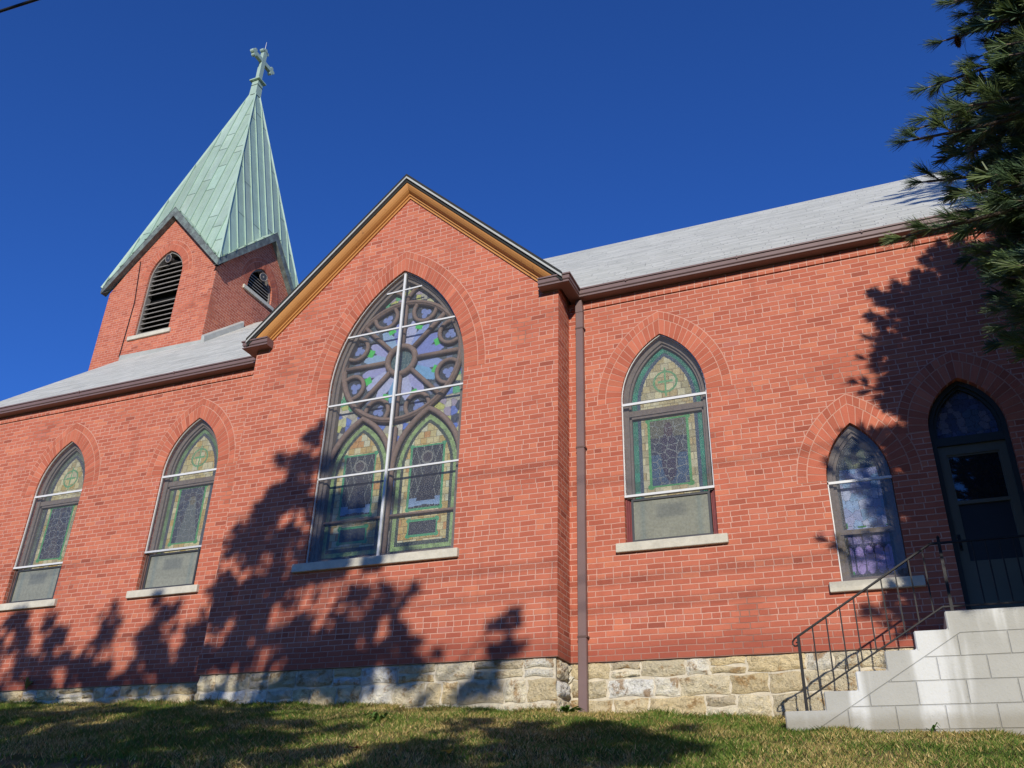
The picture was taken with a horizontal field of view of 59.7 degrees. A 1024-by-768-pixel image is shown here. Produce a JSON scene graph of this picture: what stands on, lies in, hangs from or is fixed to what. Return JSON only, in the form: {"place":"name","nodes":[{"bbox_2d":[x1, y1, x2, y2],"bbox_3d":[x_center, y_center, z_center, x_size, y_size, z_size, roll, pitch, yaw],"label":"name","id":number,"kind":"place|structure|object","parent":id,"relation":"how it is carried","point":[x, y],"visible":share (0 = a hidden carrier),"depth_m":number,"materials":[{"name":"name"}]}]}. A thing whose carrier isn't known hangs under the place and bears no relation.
{"place":"outdoors","nodes":[
{"label":"outdoors","id":0,"kind":"place"},
{"bbox_2d":[0,0,38,12],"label":"overhead cable","id":1,"kind":"object","parent":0,"point":[16,5],"visible":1,"depth_m":4.84,"materials":[{"name":"rubber"}]},
{"bbox_2d":[0,0,1021,400],"label":"sky","id":2,"kind":"structure","parent":0,"point":[563,127],"materials":[{"name":"blue"}]},
{"bbox_2d":[0,697,1023,767],"bbox_3d":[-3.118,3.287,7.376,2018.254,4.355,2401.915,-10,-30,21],"label":"lawn","id":3,"kind":"structure","parent":0,"point":[29,757],"depth_m":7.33,"materials":[{"name":"plant"}]},
{"bbox_2d":[365,712,393,720],"bbox_3d":[-1.348,3.406,9.097,0.288,0.099,0.322,18,-32,-28],"label":"dandelion plant","id":4,"kind":"object","parent":3,"relation":"on","point":[380,718],"visible":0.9,"depth_m":9.06,"materials":[{"name":"green plant"}]},
{"bbox_2d":[0,42,1023,717],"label":"church","id":5,"kind":"structure","parent":3,"relation":"on","point":[408,442],"depth_m":12.09,"materials":[{"name":"brick"}]},
{"bbox_2d":[18,677,32,689],"bbox_3d":[-7.521,4.652,13.832,0.231,0.178,0.243,-10,-30,21],"label":"wall weed","id":6,"kind":"object","parent":5,"relation":"attached to","point":[27,683],"depth_m":13.79,"materials":[{"name":"green plant"}]},
{"bbox_2d":[0,423,99,611],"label":"arched window","id":7,"kind":"structure","parent":5,"relation":"in","point":[34,583],"depth_m":15.59,"materials":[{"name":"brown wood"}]},
{"bbox_2d":[126,240,192,340],"bbox_3d":[-8.960,-2.452,23.004,1.742,2.960,0.290,-10,-30,21],"label":"belfry window","id":8,"kind":"structure","parent":5,"relation":"in","point":[155,317],"depth_m":23.12,"materials":[{"name":"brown wood"}]},
{"bbox_2d":[165,254,174,262],"bbox_3d":[-8.955,-3.254,23.380,0.240,0.235,0.233,-10,-30,21],"label":"loudspeaker","id":9,"kind":"object","parent":5,"relation":"attached to","point":[168,258],"visible":1,"depth_m":23.32,"materials":[{"name":"metal"}]},
{"bbox_2d":[126,398,234,598],"bbox_3d":[-5.275,1.782,14.518,1.822,3.393,0.285,-10,-30,21],"label":"arched window","id":10,"kind":"structure","parent":5,"relation":"in","point":[171,562],"depth_m":14.56,"materials":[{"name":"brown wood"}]},
{"bbox_2d":[241,257,278,311],"bbox_3d":[-6.841,-2.800,24.130,0.290,1.324,1.642,-10,-30,21],"label":"belfry window","id":11,"kind":"structure","parent":5,"relation":"in","point":[251,271],"depth_m":24.16,"materials":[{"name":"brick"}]},
{"bbox_2d":[259,273,267,281],"bbox_3d":[-6.782,-2.879,24.141,0.238,0.238,0.231,-10,-30,21],"label":"loudspeaker","id":12,"kind":"object","parent":5,"relation":"attached to","point":[263,277],"visible":1,"depth_m":24.12,"materials":[{"name":"metal"}]},
{"bbox_2d":[291,251,485,573],"bbox_3d":[-1.711,0.190,13.142,2.966,5.131,0.320,-10,-30,21],"label":"arched window","id":13,"kind":"structure","parent":5,"relation":"in","point":[387,494],"depth_m":13.04,"materials":[{"name":"multicoloured glass"}]},
{"bbox_2d":[597,311,731,553],"bbox_3d":[2.025,0.531,11.722,1.826,3.413,0.285,-10,-30,21],"label":"arched window","id":14,"kind":"structure","parent":5,"relation":"in","point":[669,486],"depth_m":11.73,"materials":[{"name":"multicoloured glass"}]},
{"bbox_2d":[796,394,925,592],"bbox_3d":[4.058,1.223,10.378,1.382,2.412,0.275,-10,-30,21],"label":"arched window","id":15,"kind":"structure","parent":5,"relation":"in","point":[866,523],"depth_m":10.39,"materials":[{"name":"multicoloured glass"}]},
{"bbox_2d":[937,440,1023,609],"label":"storm door","id":16,"kind":"structure","parent":5,"relation":"in","point":[984,500],"depth_m":9.78,"materials":[{"name":"black glass"}]},
{"bbox_2d":[553,705,583,712],"bbox_3d":[0.634,3.659,10.002,0.370,0.074,0.345,16,-31,-25],"label":"dandelion plant","id":17,"kind":"object","parent":3,"relation":"on","point":[565,709],"visible":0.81,"depth_m":9.96,"materials":[{"name":"green plant"}]},
{"bbox_2d":[785,607,1023,734],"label":"concrete steps","id":18,"kind":"structure","parent":3,"relation":"on","point":[963,669],"depth_m":8.11,"materials":[{"name":"white concrete"}]},
{"bbox_2d":[792,534,1023,710],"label":"handrail","id":19,"kind":"object","parent":18,"relation":"on","point":[951,606],"visible":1,"depth_m":8.52,"materials":[{"name":"black metal"}]},
{"bbox_2d":[928,722,940,732],"bbox_3d":[3.719,3.044,7.878,0.104,0.100,0.143,21,-33,-32],"label":"dandelion plant","id":20,"kind":"object","parent":3,"relation":"on","point":[933,727],"visible":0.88,"depth_m":7.86,"materials":[{"name":"green plant"}]},
{"bbox_2d":[878,0,1023,363],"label":"pine tree","id":21,"kind":"object","parent":3,"relation":"on","point":[1000,168],"visible":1,"depth_m":7.52,"materials":[{"name":"green plant"}]}
]}

